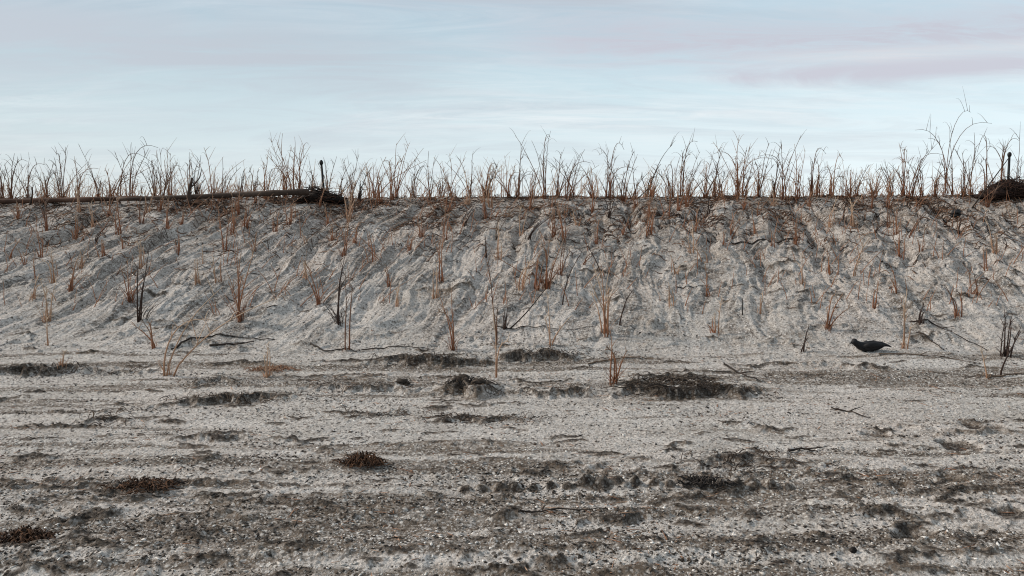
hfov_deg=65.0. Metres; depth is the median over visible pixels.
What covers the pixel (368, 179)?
grass clump
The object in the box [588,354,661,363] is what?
twig
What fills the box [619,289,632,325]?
grass clump
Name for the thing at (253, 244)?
grass clump
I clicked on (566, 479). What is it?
dark debris
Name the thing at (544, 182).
grass clump
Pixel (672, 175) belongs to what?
grass clump
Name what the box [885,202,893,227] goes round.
grass clump
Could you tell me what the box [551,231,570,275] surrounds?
grass clump
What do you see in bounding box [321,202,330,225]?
grass clump
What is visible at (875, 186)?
grass clump
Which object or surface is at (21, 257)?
grass clump
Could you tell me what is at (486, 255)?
grass clump
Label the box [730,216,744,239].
grass clump
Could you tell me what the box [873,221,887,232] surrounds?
grass clump
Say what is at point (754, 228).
grass clump
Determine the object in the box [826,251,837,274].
grass clump
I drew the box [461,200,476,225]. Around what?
grass clump
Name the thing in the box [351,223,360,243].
grass clump
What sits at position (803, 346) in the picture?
grass clump
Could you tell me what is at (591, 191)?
grass clump
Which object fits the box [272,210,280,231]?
grass clump
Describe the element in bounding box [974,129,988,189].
grass clump
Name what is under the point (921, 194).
grass clump
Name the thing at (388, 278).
grass clump
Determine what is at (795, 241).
grass clump
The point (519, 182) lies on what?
grass clump
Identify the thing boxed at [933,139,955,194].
grass clump
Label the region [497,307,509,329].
grass clump
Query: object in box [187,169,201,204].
wooden stake
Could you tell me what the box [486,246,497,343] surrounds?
grass clump
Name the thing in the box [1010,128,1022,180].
grass clump
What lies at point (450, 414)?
wrack line
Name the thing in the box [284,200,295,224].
grass clump
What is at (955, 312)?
grass clump
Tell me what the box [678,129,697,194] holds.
grass clump
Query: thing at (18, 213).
grass clump
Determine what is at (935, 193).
grass clump
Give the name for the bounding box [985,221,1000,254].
grass clump
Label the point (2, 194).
grass clump
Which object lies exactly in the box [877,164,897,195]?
grass clump
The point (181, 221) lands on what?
grass clump
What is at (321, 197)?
grass clump
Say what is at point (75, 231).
grass clump
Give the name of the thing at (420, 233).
grass clump
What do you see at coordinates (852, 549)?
clod
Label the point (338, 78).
sky
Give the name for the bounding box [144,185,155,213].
grass clump
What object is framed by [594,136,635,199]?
grass clump
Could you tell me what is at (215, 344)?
twig
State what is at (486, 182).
grass clump
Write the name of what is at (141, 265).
grass clump
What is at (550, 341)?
grass clump
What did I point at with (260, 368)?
seaweed clump
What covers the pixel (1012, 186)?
brush heap
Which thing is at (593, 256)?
grass clump
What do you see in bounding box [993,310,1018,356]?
grass clump
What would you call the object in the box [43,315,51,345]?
grass clump
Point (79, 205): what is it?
grass clump
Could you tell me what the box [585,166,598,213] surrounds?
grass clump
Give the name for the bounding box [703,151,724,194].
grass clump
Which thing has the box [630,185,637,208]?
grass clump
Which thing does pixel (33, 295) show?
grass clump
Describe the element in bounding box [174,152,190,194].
grass clump
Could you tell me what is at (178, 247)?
grass clump
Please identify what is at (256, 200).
grass clump
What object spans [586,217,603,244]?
grass clump
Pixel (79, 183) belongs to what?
grass clump
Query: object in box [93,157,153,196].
grass clump
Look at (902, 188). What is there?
grass clump
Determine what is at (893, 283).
grass clump
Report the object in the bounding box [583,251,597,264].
grass clump
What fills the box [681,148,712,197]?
grass clump
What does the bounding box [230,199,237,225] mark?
grass clump
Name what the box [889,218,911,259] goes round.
grass clump
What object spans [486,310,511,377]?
grass clump
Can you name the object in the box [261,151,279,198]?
grass clump
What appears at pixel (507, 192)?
grass clump
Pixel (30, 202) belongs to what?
wooden stake
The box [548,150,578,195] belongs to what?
grass clump
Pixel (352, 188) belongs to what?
grass clump
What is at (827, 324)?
grass clump
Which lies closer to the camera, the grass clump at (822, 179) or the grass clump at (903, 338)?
the grass clump at (903, 338)
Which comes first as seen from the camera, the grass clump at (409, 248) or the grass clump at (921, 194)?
the grass clump at (409, 248)
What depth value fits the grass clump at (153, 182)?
13.67 m
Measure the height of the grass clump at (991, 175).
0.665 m
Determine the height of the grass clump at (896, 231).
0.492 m
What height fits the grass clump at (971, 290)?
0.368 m
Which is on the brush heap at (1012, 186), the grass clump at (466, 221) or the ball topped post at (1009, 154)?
the ball topped post at (1009, 154)
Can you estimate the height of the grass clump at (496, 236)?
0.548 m
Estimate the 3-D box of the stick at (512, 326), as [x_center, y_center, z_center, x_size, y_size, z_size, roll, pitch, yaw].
[0.141,0.253,8.693,0.434,0.482,0.016,0,5,6]
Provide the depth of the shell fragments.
5.00 m
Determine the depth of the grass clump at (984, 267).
10.35 m
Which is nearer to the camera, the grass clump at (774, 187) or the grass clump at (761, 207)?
the grass clump at (761, 207)
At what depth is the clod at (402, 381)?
7.05 m
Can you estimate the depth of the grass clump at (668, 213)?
12.34 m
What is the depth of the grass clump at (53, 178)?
15.73 m
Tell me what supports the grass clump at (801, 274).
on the sand ground
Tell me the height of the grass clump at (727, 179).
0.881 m
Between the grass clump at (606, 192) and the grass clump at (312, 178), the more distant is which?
the grass clump at (606, 192)
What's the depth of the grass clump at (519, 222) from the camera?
11.70 m
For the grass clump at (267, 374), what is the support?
on the sand ground
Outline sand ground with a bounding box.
[0,195,1023,575]
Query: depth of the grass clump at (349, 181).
15.76 m
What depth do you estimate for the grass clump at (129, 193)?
13.55 m
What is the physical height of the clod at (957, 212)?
0.140 m
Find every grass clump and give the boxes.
[0,153,33,198]
[0,167,7,197]
[8,241,18,258]
[10,201,25,219]
[14,152,44,197]
[17,248,27,264]
[28,274,41,300]
[32,258,35,278]
[33,163,64,197]
[33,229,44,257]
[35,183,53,230]
[35,274,56,321]
[40,250,56,283]
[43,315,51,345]
[44,166,61,194]
[48,144,85,197]
[56,350,67,368]
[64,251,80,291]
[71,211,81,240]
[73,157,97,196]
[75,182,83,212]
[77,244,89,268]
[78,144,100,196]
[88,202,95,227]
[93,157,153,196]
[94,225,106,243]
[98,239,111,256]
[104,191,129,234]
[104,196,115,215]
[108,139,157,195]
[112,258,149,302]
[116,144,153,195]
[127,186,155,223]
[129,243,165,322]
[130,321,156,348]
[137,236,145,268]
[140,159,156,195]
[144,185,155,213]
[145,148,177,195]
[152,140,181,194]
[155,196,168,210]
[156,273,288,375]
[161,167,178,194]
[163,197,174,228]
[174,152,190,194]
[174,225,179,254]
[176,208,184,224]
[190,154,205,193]
[192,147,243,193]
[193,259,200,284]
[207,174,232,193]
[210,255,221,282]
[212,157,240,198]
[216,204,234,250]
[220,233,256,322]
[226,210,238,234]
[230,171,252,191]
[230,184,244,215]
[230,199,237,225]
[232,204,254,228]
[248,167,260,190]
[250,232,257,251]
[251,168,259,203]
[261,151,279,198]
[261,341,272,377]
[266,133,298,197]
[266,136,309,198]
[266,169,278,188]
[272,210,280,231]
[275,141,320,188]
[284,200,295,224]
[301,251,326,304]
[302,262,307,279]
[305,161,319,190]
[318,157,336,190]
[318,185,326,206]
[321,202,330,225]
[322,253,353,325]
[323,225,337,240]
[327,156,355,195]
[334,180,358,222]
[335,209,361,256]
[339,273,358,350]
[342,151,366,202]
[343,163,353,195]
[349,170,369,201]
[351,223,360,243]
[360,163,372,195]
[364,157,425,197]
[368,231,375,261]
[373,174,385,203]
[381,136,402,200]
[383,265,395,287]
[389,134,422,196]
[395,284,401,306]
[402,234,416,250]
[403,152,439,197]
[404,158,423,196]
[411,213,429,237]
[428,263,443,298]
[431,235,444,281]
[432,149,466,195]
[435,167,446,196]
[435,205,454,240]
[437,283,463,350]
[443,178,454,211]
[445,148,480,195]
[461,167,472,204]
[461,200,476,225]
[474,159,500,196]
[474,166,503,207]
[478,184,490,218]
[482,160,497,196]
[485,237,489,257]
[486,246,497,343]
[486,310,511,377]
[488,225,508,260]
[490,152,522,197]
[492,162,505,196]
[495,205,517,239]
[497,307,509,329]
[509,261,540,290]
[510,128,555,198]
[513,147,531,197]
[517,204,527,236]
[521,164,541,196]
[524,216,551,239]
[526,172,537,209]
[527,237,563,289]
[533,251,555,290]
[543,206,563,237]
[544,288,570,346]
[547,158,579,195]
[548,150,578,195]
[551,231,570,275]
[555,198,572,240]
[562,149,596,198]
[562,250,584,304]
[576,167,602,197]
[576,238,604,276]
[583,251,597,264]
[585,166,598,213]
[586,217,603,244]
[586,262,622,334]
[588,166,599,196]
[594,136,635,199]
[599,148,618,196]
[599,195,614,218]
[599,267,611,337]
[604,336,630,385]
[605,143,637,201]
[617,214,630,233]
[618,166,648,200]
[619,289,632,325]
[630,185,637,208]
[635,131,679,196]
[639,199,658,237]
[641,198,653,216]
[647,166,659,195]
[651,155,680,197]
[653,187,672,216]
[667,282,675,308]
[669,253,682,274]
[674,169,692,210]
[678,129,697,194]
[679,162,695,206]
[680,223,699,253]
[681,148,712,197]
[687,237,707,262]
[690,152,724,197]
[691,208,701,232]
[699,264,713,296]
[701,152,741,195]
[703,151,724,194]
[703,186,714,214]
[707,319,717,332]
[713,132,775,197]
[713,297,727,335]
[724,166,752,193]
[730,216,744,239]
[734,189,749,209]
[738,144,760,196]
[740,154,767,195]
[749,210,756,233]
[750,141,775,196]
[756,197,768,215]
[757,292,763,313]
[761,129,806,200]
[763,146,789,197]
[767,177,779,206]
[770,228,777,247]
[784,144,805,198]
[792,218,803,244]
[796,253,805,285]
[800,325,808,351]
[803,183,814,206]
[806,147,825,195]
[809,159,827,195]
[815,163,834,194]
[815,291,851,332]
[824,197,837,227]
[826,151,844,194]
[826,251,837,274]
[831,165,865,197]
[832,171,848,195]
[842,200,848,221]
[848,192,862,227]
[851,164,871,195]
[853,235,871,276]
[862,168,883,197]
[868,184,879,208]
[872,276,882,308]
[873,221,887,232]
[876,162,896,195]
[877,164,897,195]
[881,170,900,208]
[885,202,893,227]
[887,141,913,194]
[888,263,898,293]
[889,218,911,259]
[890,206,901,234]
[891,133,941,197]
[897,291,913,348]
[906,157,930,196]
[908,202,933,238]
[916,227,927,251]
[916,302,924,324]
[920,86,991,195]
[927,161,946,196]
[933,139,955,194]
[944,287,962,317]
[953,216,964,233]
[955,135,984,193]
[957,151,976,196]
[967,270,981,295]
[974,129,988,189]
[976,175,999,207]
[977,247,991,270]
[980,348,990,377]
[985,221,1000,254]
[986,135,1017,183]
[986,161,995,184]
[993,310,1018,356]
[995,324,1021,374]
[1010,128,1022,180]
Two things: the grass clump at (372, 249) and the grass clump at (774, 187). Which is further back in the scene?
the grass clump at (774, 187)
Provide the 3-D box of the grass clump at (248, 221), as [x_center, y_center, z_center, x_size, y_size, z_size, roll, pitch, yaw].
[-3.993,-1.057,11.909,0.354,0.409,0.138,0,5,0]
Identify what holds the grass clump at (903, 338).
on the sand ground
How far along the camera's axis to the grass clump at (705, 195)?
13.59 m
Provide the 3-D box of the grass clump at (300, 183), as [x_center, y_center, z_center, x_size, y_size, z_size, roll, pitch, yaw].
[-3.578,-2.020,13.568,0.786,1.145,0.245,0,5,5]
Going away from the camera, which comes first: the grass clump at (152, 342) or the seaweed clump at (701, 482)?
the seaweed clump at (701, 482)
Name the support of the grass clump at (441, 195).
on the sand ground
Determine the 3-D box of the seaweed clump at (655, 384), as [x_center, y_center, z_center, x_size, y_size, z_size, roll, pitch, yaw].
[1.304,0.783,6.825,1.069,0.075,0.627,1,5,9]
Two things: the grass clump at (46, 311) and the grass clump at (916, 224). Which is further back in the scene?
the grass clump at (916, 224)
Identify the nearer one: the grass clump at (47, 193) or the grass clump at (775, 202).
the grass clump at (775, 202)
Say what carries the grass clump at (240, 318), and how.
on the sand ground
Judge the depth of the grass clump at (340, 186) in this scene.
13.72 m
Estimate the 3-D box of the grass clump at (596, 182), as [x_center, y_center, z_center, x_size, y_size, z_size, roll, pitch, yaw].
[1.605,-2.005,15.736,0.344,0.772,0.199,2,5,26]
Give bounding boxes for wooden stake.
[29,187,32,205]
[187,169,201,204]
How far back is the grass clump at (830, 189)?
14.01 m
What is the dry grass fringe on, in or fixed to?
on the sand ground
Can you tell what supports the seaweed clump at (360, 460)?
on the sand ground
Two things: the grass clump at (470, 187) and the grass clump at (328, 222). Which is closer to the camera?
the grass clump at (328, 222)
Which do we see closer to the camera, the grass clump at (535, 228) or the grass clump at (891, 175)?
the grass clump at (535, 228)
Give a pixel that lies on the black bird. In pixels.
(869, 346)
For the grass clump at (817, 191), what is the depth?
13.70 m
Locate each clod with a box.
[395,378,409,384]
[451,374,468,381]
[470,378,488,384]
[849,547,856,552]
[950,209,960,216]
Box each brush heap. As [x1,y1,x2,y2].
[288,185,347,204]
[970,176,1023,200]
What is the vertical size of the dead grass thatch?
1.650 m
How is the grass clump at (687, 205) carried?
on the sand ground
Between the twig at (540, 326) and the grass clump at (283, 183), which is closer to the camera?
the twig at (540, 326)
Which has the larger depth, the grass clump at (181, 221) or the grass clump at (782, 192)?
the grass clump at (782, 192)
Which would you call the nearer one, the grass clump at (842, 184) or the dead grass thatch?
the dead grass thatch
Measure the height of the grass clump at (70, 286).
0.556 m
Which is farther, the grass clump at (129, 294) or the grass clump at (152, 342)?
the grass clump at (129, 294)
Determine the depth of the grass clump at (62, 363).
7.51 m
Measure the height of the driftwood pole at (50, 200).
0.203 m
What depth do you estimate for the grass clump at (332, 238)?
11.53 m
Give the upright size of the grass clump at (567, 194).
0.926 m
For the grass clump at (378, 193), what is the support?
on the sand ground
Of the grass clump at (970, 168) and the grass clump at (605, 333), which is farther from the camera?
the grass clump at (970, 168)
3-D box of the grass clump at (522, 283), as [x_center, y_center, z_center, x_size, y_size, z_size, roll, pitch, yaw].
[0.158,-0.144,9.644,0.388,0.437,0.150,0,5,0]
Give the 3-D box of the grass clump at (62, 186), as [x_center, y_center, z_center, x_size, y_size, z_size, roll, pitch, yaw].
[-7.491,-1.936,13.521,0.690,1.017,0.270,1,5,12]
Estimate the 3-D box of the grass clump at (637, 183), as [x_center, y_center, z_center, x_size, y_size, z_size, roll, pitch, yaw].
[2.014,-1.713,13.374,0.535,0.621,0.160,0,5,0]
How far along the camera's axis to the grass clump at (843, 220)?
12.22 m
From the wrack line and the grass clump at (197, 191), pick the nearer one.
the wrack line
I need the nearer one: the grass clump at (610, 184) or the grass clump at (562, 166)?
the grass clump at (610, 184)
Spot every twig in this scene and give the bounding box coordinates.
[171,333,274,349]
[209,341,253,345]
[310,342,356,351]
[361,344,434,349]
[497,323,595,329]
[512,507,607,512]
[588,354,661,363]
[682,228,800,244]
[723,363,758,380]
[787,446,826,451]
[831,406,870,417]
[878,351,980,363]
[910,319,986,349]
[918,331,943,349]
[987,372,1023,378]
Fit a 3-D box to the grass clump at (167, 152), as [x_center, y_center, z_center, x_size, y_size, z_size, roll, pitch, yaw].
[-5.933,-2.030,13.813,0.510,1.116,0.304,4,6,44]
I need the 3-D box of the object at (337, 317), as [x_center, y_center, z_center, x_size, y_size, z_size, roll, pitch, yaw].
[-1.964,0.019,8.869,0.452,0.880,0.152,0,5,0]
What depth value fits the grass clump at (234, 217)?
11.66 m
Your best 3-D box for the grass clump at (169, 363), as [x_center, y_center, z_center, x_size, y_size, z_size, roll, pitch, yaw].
[-2.649,0.356,7.295,1.281,1.032,0.228,0,5,0]
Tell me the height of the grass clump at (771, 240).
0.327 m
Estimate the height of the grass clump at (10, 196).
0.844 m
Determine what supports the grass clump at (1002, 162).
on the sand ground
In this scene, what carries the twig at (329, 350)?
on the sand ground
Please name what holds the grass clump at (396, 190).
on the sand ground
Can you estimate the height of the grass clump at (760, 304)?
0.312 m
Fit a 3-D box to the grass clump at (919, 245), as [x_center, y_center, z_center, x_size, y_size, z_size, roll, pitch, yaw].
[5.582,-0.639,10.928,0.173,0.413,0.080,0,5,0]
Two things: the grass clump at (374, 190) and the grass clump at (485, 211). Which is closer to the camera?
the grass clump at (485, 211)
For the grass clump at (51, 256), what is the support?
on the sand ground
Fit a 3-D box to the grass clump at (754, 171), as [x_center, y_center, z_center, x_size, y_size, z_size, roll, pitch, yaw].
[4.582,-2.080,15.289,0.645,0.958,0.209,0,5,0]
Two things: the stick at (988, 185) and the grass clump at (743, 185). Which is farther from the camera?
the grass clump at (743, 185)
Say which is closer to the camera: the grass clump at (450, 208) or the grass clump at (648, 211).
the grass clump at (648, 211)
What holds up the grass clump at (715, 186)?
on the sand ground
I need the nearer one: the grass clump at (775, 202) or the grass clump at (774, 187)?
the grass clump at (775, 202)
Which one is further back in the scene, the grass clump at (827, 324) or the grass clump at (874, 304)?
the grass clump at (874, 304)
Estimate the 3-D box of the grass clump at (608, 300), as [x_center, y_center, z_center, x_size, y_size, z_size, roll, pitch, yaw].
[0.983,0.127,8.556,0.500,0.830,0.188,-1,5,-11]
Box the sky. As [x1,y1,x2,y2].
[0,0,1023,198]
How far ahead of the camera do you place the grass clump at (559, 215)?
11.38 m
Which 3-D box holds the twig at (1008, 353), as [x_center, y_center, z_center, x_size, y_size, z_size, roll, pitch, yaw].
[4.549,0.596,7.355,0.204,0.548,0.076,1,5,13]
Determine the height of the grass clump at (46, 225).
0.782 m
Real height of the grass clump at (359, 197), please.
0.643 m
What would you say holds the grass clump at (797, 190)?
on the sand ground
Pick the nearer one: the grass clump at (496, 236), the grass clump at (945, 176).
the grass clump at (496, 236)
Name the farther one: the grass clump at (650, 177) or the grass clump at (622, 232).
the grass clump at (650, 177)
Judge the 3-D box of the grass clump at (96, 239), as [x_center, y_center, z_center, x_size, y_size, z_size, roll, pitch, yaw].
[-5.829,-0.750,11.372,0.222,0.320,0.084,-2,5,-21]
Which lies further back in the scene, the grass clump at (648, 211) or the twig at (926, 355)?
the grass clump at (648, 211)
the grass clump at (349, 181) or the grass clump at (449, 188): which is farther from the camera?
the grass clump at (349, 181)
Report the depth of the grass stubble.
11.26 m
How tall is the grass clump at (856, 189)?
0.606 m
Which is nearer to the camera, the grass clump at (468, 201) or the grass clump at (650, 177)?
the grass clump at (468, 201)
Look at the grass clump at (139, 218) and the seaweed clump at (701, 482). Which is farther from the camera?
the grass clump at (139, 218)
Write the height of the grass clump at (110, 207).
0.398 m
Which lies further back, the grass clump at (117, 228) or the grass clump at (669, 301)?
the grass clump at (117, 228)
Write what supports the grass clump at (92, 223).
on the sand ground
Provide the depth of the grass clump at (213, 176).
13.99 m
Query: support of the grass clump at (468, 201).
on the sand ground
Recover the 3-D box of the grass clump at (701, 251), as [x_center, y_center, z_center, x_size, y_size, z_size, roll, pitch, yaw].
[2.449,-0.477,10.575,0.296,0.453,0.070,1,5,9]
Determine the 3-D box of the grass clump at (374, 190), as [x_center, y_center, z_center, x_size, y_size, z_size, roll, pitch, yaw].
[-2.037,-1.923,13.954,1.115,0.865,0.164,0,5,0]
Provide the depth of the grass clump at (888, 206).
12.81 m
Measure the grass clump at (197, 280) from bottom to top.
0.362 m
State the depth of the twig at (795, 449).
5.25 m
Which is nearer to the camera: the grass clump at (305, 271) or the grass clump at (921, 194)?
the grass clump at (305, 271)
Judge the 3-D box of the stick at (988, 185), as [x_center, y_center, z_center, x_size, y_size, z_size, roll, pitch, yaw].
[7.541,-1.639,12.707,0.582,0.864,0.025,0,5,4]
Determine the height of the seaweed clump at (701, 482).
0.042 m
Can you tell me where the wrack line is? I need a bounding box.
[0,338,895,478]
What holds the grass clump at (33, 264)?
on the sand ground
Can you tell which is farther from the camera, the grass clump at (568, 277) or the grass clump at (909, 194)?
the grass clump at (909, 194)
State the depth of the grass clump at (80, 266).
10.45 m
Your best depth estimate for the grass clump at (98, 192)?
13.84 m
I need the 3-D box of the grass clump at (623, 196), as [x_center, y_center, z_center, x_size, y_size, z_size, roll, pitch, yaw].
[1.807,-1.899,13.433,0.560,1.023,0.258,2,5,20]
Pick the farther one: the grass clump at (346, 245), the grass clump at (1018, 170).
the grass clump at (1018, 170)
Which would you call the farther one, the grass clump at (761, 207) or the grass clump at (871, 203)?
the grass clump at (871, 203)
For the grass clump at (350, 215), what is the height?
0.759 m
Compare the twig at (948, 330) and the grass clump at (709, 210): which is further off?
the grass clump at (709, 210)
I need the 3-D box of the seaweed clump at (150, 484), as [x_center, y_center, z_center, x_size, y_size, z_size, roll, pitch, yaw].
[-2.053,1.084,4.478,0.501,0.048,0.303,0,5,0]
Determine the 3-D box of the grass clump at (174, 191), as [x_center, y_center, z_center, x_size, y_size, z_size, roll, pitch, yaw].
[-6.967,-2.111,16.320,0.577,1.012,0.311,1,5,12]
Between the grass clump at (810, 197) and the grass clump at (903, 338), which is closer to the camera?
the grass clump at (903, 338)
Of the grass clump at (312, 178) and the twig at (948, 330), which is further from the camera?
the grass clump at (312, 178)
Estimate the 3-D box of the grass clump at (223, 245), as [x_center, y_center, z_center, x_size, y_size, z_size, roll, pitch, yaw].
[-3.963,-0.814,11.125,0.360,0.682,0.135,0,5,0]
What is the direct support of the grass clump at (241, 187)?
on the sand ground
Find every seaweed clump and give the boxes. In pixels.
[0,525,64,544]
[95,475,189,494]
[244,364,301,371]
[332,451,389,467]
[430,376,499,388]
[601,375,717,391]
[676,473,746,490]
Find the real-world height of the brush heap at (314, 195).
0.347 m
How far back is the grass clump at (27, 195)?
13.87 m
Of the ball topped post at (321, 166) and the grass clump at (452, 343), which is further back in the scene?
the ball topped post at (321, 166)
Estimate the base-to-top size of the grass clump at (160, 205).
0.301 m
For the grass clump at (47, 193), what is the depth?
13.68 m
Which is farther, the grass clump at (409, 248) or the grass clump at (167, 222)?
the grass clump at (167, 222)
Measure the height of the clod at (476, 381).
0.073 m
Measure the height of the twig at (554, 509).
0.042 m
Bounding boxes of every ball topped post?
[319,160,324,188]
[1007,152,1011,179]
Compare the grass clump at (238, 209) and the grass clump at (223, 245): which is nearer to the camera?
the grass clump at (223, 245)
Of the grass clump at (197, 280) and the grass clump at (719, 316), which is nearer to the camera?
the grass clump at (719, 316)
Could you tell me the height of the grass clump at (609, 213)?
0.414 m
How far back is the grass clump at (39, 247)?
11.01 m
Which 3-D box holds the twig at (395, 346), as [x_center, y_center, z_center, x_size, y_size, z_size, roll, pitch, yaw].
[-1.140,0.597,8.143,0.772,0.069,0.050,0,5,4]
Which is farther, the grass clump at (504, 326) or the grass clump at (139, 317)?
the grass clump at (139, 317)
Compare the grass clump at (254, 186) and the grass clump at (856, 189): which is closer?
the grass clump at (856, 189)
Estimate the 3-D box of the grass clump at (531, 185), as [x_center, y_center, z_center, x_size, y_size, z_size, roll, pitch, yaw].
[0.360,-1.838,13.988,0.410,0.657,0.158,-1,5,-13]
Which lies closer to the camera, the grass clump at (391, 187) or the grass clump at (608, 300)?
the grass clump at (608, 300)
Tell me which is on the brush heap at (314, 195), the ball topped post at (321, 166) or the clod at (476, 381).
the ball topped post at (321, 166)
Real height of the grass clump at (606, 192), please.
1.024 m
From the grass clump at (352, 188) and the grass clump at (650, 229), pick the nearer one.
the grass clump at (650, 229)
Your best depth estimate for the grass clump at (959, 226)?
11.79 m
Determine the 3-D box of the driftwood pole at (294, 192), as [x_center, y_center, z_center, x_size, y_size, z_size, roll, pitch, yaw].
[-4.852,-1.495,13.051,3.087,0.235,0.105,0,5,-1]
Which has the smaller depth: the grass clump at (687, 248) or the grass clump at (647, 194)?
the grass clump at (687, 248)
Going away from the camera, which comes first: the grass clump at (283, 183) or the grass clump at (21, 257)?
the grass clump at (21, 257)
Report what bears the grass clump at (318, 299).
on the sand ground
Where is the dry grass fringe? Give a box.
[1,154,1023,200]
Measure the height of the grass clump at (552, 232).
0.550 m
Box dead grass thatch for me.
[0,193,1023,319]
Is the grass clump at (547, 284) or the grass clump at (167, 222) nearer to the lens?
the grass clump at (547, 284)
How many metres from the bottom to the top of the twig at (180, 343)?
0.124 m
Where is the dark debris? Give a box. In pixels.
[0,197,1023,575]
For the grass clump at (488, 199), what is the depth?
12.96 m
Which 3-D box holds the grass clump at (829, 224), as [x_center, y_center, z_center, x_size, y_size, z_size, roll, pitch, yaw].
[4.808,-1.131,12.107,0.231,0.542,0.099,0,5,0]
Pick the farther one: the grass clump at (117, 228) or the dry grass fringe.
the dry grass fringe
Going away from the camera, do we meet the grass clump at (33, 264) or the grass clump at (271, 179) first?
the grass clump at (33, 264)
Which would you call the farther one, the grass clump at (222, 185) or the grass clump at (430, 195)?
the grass clump at (430, 195)
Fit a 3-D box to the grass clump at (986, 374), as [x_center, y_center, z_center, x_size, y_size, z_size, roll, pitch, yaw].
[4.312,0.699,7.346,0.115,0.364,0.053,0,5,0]
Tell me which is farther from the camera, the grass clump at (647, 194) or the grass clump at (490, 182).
the grass clump at (647, 194)
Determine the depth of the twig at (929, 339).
8.45 m
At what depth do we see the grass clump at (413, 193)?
14.01 m
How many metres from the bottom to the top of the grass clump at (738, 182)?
1.190 m
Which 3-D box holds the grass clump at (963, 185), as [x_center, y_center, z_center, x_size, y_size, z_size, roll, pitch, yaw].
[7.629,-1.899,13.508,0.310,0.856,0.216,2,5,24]
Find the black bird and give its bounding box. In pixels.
[849,339,890,351]
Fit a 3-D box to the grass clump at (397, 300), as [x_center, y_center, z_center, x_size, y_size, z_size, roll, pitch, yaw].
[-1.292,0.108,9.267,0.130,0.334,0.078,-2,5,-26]
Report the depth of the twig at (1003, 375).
7.35 m
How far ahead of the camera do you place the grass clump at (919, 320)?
8.80 m
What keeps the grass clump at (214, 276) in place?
on the sand ground
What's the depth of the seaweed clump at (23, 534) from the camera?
3.81 m
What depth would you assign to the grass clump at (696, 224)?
11.69 m
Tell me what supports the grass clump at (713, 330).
on the sand ground
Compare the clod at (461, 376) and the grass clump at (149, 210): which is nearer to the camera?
the clod at (461, 376)
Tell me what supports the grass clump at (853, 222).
on the sand ground
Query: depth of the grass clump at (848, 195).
13.51 m
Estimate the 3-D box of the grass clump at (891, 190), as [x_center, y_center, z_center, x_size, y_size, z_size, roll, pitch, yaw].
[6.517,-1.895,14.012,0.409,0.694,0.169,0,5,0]
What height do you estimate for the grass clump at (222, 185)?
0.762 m
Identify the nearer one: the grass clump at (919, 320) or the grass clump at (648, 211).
the grass clump at (919, 320)
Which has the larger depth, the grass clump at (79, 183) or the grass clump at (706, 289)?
the grass clump at (79, 183)
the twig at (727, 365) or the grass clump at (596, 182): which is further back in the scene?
the grass clump at (596, 182)
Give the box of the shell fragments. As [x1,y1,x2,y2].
[0,197,1023,575]
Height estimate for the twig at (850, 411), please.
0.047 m
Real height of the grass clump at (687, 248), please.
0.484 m
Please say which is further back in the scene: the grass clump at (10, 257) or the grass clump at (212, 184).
the grass clump at (212, 184)
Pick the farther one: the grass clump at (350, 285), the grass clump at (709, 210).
the grass clump at (709, 210)
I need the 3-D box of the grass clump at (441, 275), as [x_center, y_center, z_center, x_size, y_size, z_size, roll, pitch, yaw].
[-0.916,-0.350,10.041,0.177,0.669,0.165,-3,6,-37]
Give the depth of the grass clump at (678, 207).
12.55 m
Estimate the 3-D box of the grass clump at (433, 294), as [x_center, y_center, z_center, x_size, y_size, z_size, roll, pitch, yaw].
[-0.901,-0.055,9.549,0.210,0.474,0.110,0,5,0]
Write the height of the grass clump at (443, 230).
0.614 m
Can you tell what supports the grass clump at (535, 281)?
on the sand ground
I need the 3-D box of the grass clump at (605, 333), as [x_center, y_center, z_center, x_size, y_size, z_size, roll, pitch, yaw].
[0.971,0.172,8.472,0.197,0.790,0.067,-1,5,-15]
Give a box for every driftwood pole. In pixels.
[0,196,138,203]
[116,189,308,201]
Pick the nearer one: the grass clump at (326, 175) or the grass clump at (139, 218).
the grass clump at (139, 218)
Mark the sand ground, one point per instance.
(778, 327)
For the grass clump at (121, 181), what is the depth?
13.48 m
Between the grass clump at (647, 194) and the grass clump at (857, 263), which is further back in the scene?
the grass clump at (647, 194)
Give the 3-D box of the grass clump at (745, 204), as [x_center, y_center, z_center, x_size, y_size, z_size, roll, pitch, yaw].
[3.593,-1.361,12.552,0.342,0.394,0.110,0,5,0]
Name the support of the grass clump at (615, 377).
on the sand ground
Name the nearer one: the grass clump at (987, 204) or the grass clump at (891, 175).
the grass clump at (987, 204)
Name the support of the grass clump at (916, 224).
on the sand ground
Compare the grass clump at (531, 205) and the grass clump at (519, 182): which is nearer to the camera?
the grass clump at (531, 205)
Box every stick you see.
[510,289,544,327]
[971,157,1009,208]
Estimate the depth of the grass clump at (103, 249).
10.95 m
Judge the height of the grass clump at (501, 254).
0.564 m
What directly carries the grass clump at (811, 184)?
on the sand ground
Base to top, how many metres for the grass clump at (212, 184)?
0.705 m
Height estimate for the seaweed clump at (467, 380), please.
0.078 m
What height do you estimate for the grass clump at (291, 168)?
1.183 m
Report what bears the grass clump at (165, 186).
on the sand ground
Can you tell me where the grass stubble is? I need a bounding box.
[2,179,1023,314]
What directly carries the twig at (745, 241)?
on the sand ground
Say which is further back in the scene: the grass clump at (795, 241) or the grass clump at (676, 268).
the grass clump at (795, 241)
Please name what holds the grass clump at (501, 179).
on the sand ground
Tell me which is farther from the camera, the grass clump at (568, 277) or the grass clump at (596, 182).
the grass clump at (596, 182)
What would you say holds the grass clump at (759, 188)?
on the sand ground

